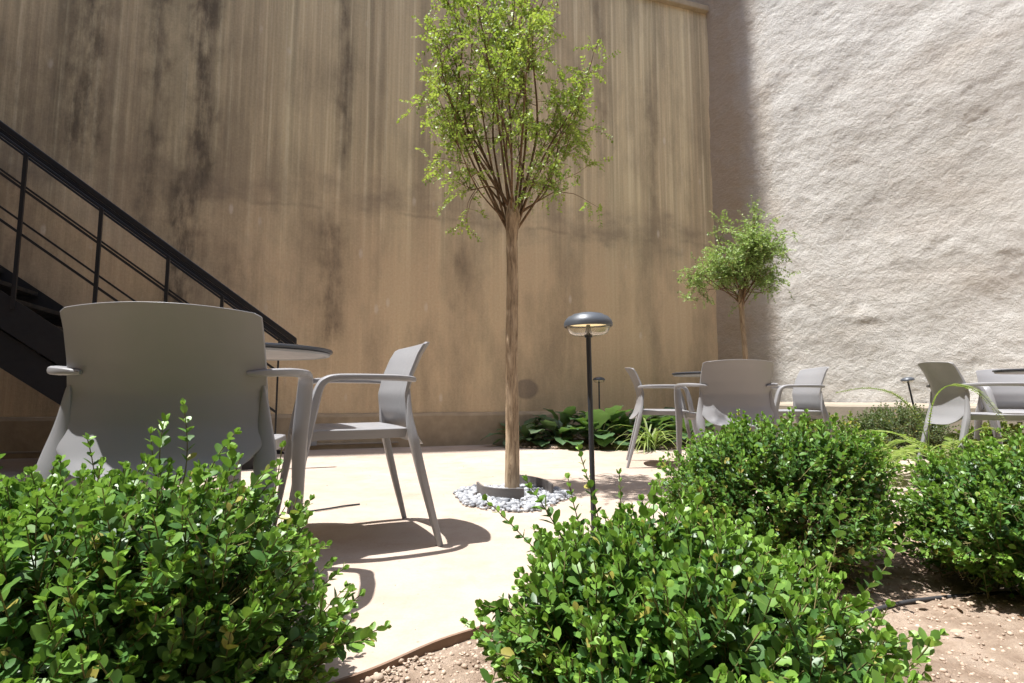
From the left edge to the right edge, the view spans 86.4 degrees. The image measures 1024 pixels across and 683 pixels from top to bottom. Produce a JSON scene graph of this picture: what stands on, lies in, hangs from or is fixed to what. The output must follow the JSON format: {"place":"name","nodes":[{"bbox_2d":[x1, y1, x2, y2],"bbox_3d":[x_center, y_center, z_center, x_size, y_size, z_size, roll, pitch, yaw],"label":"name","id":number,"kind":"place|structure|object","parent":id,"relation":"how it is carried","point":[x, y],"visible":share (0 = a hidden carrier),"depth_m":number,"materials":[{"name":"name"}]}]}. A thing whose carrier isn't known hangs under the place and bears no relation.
{"place":"outdoors","nodes":[
{"label":"outdoors","id":0,"kind":"place"},
{"bbox_2d":[0,444,949,682],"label":"patio paving","id":1,"kind":"structure","parent":0,"point":[435,592],"depth_m":2.47,"materials":[{"name":"beige concrete"}]},
{"bbox_2d":[0,120,297,469],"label":"metal staircase","id":2,"kind":"structure","parent":1,"relation":"on","point":[32,346],"depth_m":3.99,"materials":[{"name":"metal"}]},
{"bbox_2d":[34,301,312,532],"bbox_3d":[-0.922,0.331,1.549,0.634,0.803,0.588,1,-6,-13],"label":"armchair","id":3,"kind":"object","parent":1,"relation":"on","point":[132,370],"visible":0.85,"depth_m":1.36,"materials":[{"name":"grey plastic"}]},
{"bbox_2d":[224,342,332,505],"bbox_3d":[-1.070,0.403,2.101,0.700,0.756,0.700,0,-6,0],"label":"round table","id":4,"kind":"object","parent":1,"relation":"on","point":[279,352],"visible":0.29,"depth_m":2.07,"materials":[{"name":"metal"}]},
{"bbox_2d":[279,503,359,515],"bbox_3d":[-1.125,0.829,2.625,0.799,0.013,0.116,3,-6,-28],"label":"thin cable","id":5,"kind":"object","parent":1,"relation":"on","point":[331,507],"visible":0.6,"depth_m":2.75,"materials":[{"name":"black rubber"}]},
{"bbox_2d":[273,342,442,562],"bbox_3d":[-0.644,0.397,2.237,0.588,0.803,0.634,3,-6,-26],"label":"armchair","id":6,"kind":"object","parent":1,"relation":"on","point":[396,379],"visible":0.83,"depth_m":2.16,"materials":[{"name":"grey plastic"}]},
{"bbox_2d":[396,0,620,487],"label":"slender tree","id":7,"kind":"object","parent":1,"relation":"on","point":[510,59],"visible":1,"depth_m":3.37,"materials":[{"name":"green plant"}]},
{"bbox_2d":[453,483,574,511],"bbox_3d":[0.008,0.857,3.049,0.706,0.056,0.767,0,-6,0],"label":"pebble ring","id":8,"kind":"object","parent":1,"relation":"on","point":[465,495],"visible":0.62,"depth_m":2.90,"materials":[{"name":"stone"}]},
{"bbox_2d":[476,482,523,499],"bbox_3d":[-0.100,0.832,2.998,0.364,0.078,0.106,-5,-7,42],"label":"edging band","id":9,"kind":"object","parent":8,"relation":"on","point":[514,493],"visible":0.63,"depth_m":2.91,"materials":[{"name":"grey metal"}]},
{"bbox_2d":[520,475,552,493],"bbox_3d":[0.147,0.855,3.246,0.065,0.080,0.453,3,-6,-27],"label":"edging band","id":10,"kind":"object","parent":8,"relation":"on","point":[547,485],"visible":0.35,"depth_m":3.26,"materials":[{"name":"grey metal"}]},
{"bbox_2d":[564,312,612,536],"bbox_3d":[0.262,0.343,1.795,0.163,0.882,0.163,-1,-5,0],"label":"garden lamp","id":11,"kind":"object","parent":1,"relation":"on","point":[587,325],"visible":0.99,"depth_m":1.79,"materials":[{"name":"metal"}]},
{"bbox_2d":[290,445,947,629],"bbox_3d":[2.529,0.931,3.777,9.407,0.038,5.526,0,-6,0],"label":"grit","id":12,"kind":"object","parent":1,"relation":"on","point":[584,447],"visible":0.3,"depth_m":5.73,"materials":[{"name":"grey gravel"}]},
{"bbox_2d":[625,368,697,467],"bbox_3d":[1.238,0.617,4.524,0.588,0.803,0.634,-1,-6,11],"label":"armchair","id":13,"kind":"object","parent":1,"relation":"on","point":[639,411],"visible":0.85,"depth_m":4.32,"materials":[{"name":"grey plastic"}]},
{"bbox_2d":[672,371,720,441],"bbox_3d":[1.700,0.636,4.520,0.700,0.756,0.700,0,-6,0],"label":"round table","id":14,"kind":"object","parent":1,"relation":"on","point":[691,374],"visible":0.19,"depth_m":4.49,"materials":[{"name":"metal"}]},
{"bbox_2d":[674,359,779,470],"bbox_3d":[1.470,0.539,3.714,0.634,0.803,0.588,0,-6,1],"label":"armchair","id":15,"kind":"object","parent":1,"relation":"on","point":[726,387],"visible":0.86,"depth_m":3.53,"materials":[{"name":"grey plastic"}]},
{"bbox_2d":[519,436,953,450],"bbox_3d":[4.137,1.074,5.448,8.360,0.054,2.455,-2,-6,23],"label":"back bed","id":16,"kind":"object","parent":1,"relation":"on","point":[569,445],"visible":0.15,"depth_m":5.86,"materials":[{"name":"soil"}]},
{"bbox_2d":[480,417,554,446],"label":"broadleaf plant","id":17,"kind":"object","parent":16,"relation":"on","point":[524,432],"visible":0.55,"depth_m":6.10,"materials":[{"name":"green plant"}]},
{"bbox_2d":[523,406,608,445],"bbox_3d":[0.527,0.966,6.096,0.979,0.499,0.984,-5,-7,41],"label":"broadleaf plant","id":18,"kind":"object","parent":16,"relation":"on","point":[560,432],"visible":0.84,"depth_m":5.96,"materials":[{"name":"green plant"}]},
{"bbox_2d":[540,405,642,446],"bbox_3d":[0.951,0.932,6.082,1.100,0.450,1.102,4,-7,-35],"label":"broadleaf plant","id":19,"kind":"object","parent":16,"relation":"on","point":[601,417],"visible":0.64,"depth_m":5.86,"materials":[{"name":"green plant"}]},
{"bbox_2d":[593,377,604,431],"bbox_3d":[1.000,0.808,6.231,0.139,0.805,0.139,0,-6,0],"label":"garden lamp","id":20,"kind":"object","parent":16,"relation":"on","point":[598,380],"visible":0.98,"depth_m":6.23,"materials":[{"name":"metal"}]},
{"bbox_2d":[582,406,675,441],"bbox_3d":[1.341,0.951,6.211,1.042,0.427,1.086,0,-6,0],"label":"broadleaf plant","id":21,"kind":"object","parent":16,"relation":"on","point":[654,420],"visible":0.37,"depth_m":6.04,"materials":[{"name":"green plant"}]},
{"bbox_2d":[608,417,694,452],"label":"strap plant","id":22,"kind":"object","parent":16,"relation":"on","point":[650,440],"visible":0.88,"depth_m":5.64,"materials":[{"name":"green plant"}]},
{"bbox_2d":[642,407,723,442],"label":"broadleaf plant","id":23,"kind":"object","parent":16,"relation":"on","point":[708,425],"visible":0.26,"depth_m":6.20,"materials":[{"name":"green plant"}]},
{"bbox_2d":[667,424,711,446],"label":"strap plant","id":24,"kind":"object","parent":16,"relation":"on","point":[683,439],"visible":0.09,"depth_m":5.85,"materials":[{"name":"green plant"}]},
{"bbox_2d":[673,195,801,358],"bbox_3d":[2.344,-0.202,5.663,1.293,2.750,1.000,0,-6,0],"label":"round tree","id":25,"kind":"object","parent":16,"relation":"on","point":[745,263],"visible":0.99,"depth_m":5.61,"materials":[{"name":"green plant"}]},
{"bbox_2d":[726,416,797,435],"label":"groundcover plant","id":26,"kind":"object","parent":16,"relation":"on","point":[780,420],"visible":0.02,"depth_m":5.45,"materials":[{"name":"green plant"}]},
{"bbox_2d":[795,411,862,447],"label":"groundcover plant","id":27,"kind":"object","parent":16,"relation":"on","point":[815,428],"visible":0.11,"depth_m":5.22,"materials":[{"name":"green plant"}]},
{"bbox_2d":[844,398,959,457],"bbox_3d":[3.695,0.841,5.197,0.958,0.608,0.804,0,-6,0],"label":"ball shrub","id":28,"kind":"object","parent":16,"relation":"on","point":[882,421],"visible":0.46,"depth_m":5.05,"materials":[{"name":"green plant"}]},
{"bbox_2d":[900,377,915,411],"bbox_3d":[3.969,0.739,5.354,0.118,0.785,0.117,-9,-5,-1],"label":"garden lamp","id":29,"kind":"object","parent":16,"relation":"on","point":[907,380],"visible":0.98,"depth_m":5.36,"materials":[{"name":"metal"}]},
{"bbox_2d":[771,367,833,437],"bbox_3d":[2.252,0.609,4.441,0.588,0.803,0.634,0,-6,3],"label":"armchair","id":30,"kind":"object","parent":1,"relation":"on","point":[807,386],"visible":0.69,"depth_m":4.42,"materials":[{"name":"grey plastic"}]},
{"bbox_2d":[839,437,897,459],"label":"groundcover plant","id":31,"kind":"object","parent":1,"relation":"on","point":[892,448],"visible":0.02,"depth_m":4.80,"materials":[{"name":"green plant"}]},
{"bbox_2d":[875,444,947,486],"bbox_3d":[2.598,0.884,3.815,0.890,0.312,0.882,0,-6,0],"label":"fern","id":32,"kind":"object","parent":1,"relation":"on","point":[907,468],"visible":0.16,"depth_m":3.71,"materials":[{"name":"green plant"}]},
{"bbox_2d":[840,430,1008,474],"bbox_3d":[2.736,0.786,3.396,1.393,0.458,1.186,0,-6,0],"label":"fern","id":33,"kind":"object","parent":1,"relation":"on","point":[922,446],"visible":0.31,"depth_m":3.48,"materials":[{"name":"green plant"}]},
{"bbox_2d":[917,439,1010,463],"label":"fern","id":34,"kind":"object","parent":1,"relation":"on","point":[955,441],"visible":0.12,"depth_m":3.45,"materials":[{"name":"green plant"}]},
{"bbox_2d":[915,362,1023,465],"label":"armchair","id":35,"kind":"object","parent":1,"relation":"on","point":[951,404],"visible":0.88,"depth_m":3.64,"materials":[{"name":"grey plastic"}]},
{"bbox_2d":[952,420,1023,444],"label":"groundcover plant","id":36,"kind":"object","parent":1,"relation":"on","point":[1013,429],"visible":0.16,"depth_m":4.72,"materials":[{"name":"green plant"}]},
{"bbox_2d":[974,369,1023,443],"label":"armchair","id":37,"kind":"object","parent":1,"relation":"on","point":[1007,399],"visible":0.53,"depth_m":4.71,"materials":[{"name":"grey plastic"}]},
{"bbox_2d":[992,368,1023,373],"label":"round table","id":38,"kind":"object","parent":1,"relation":"on","point":[1011,371],"visible":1,"depth_m":3.91,"materials":[{"name":"metal"}]},
{"bbox_2d":[524,448,684,449],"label":"ground","id":39,"kind":"structure","parent":0,"point":[620,449],"depth_m":6.16,"materials":[{"name":"soil"}]},
{"bbox_2d":[0,0,722,458],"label":"concrete wall","id":40,"kind":"structure","parent":39,"relation":"on","point":[268,158],"depth_m":6.14,"materials":[{"name":"concrete"}]},
{"bbox_2d":[327,516,910,682],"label":"edging strip","id":41,"kind":"object","parent":39,"relation":"on","point":[444,642],"visible":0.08,"depth_m":1.24,"materials":[{"name":"metal"}]},
{"bbox_2d":[360,519,1023,682],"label":"planting bed","id":42,"kind":"object","parent":39,"relation":"on","point":[1008,658],"visible":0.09,"depth_m":1.38,"materials":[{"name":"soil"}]},
{"bbox_2d":[0,398,391,682],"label":"boxwood shrub","id":43,"kind":"object","parent":42,"relation":"on","point":[115,577],"visible":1,"depth_m":0.83,"materials":[{"name":"green plant"}]},
{"bbox_2d":[459,444,948,682],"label":"boxwood shrub","id":44,"kind":"object","parent":42,"relation":"on","point":[692,597],"visible":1,"depth_m":0.82,"materials":[{"name":"green plant"}]},
{"bbox_2d":[647,407,913,589],"bbox_3d":[0.941,0.515,1.960,0.806,0.573,0.836,-5,-7,40],"label":"boxwood shrub","id":45,"kind":"object","parent":42,"relation":"on","point":[788,478],"visible":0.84,"depth_m":1.73,"materials":[{"name":"green plant"}]},
{"bbox_2d":[836,383,1011,459],"bbox_3d":[2.371,0.555,3.048,0.912,0.641,0.255,-1,-6,13],"label":"fern","id":46,"kind":"object","parent":42,"relation":"on","point":[930,413],"visible":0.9,"depth_m":3.09,"materials":[{"name":"green plant"}]},
{"bbox_2d":[848,590,1020,616],"bbox_3d":[1.337,0.739,1.553,1.755,0.027,0.119,1,-6,-14],"label":"drip line","id":47,"kind":"object","parent":42,"relation":"on","point":[912,601],"visible":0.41,"depth_m":1.57,"materials":[{"name":"black rubber"}]},
{"bbox_2d":[888,425,1023,598],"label":"boxwood shrub","id":48,"kind":"object","parent":42,"relation":"on","point":[969,517],"visible":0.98,"depth_m":1.61,"materials":[{"name":"green plant"}]},
{"bbox_2d":[688,0,1023,439],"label":"rendered wall","id":49,"kind":"structure","parent":39,"relation":"on","point":[872,151],"depth_m":6.25,"materials":[{"name":"white paint"}]},
{"bbox_2d":[429,446,1023,632],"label":"leaf litter","id":50,"kind":"object","parent":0,"point":[952,630],"visible":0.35,"depth_m":1.52,"materials":[{"name":"brown plant"}]}
]}

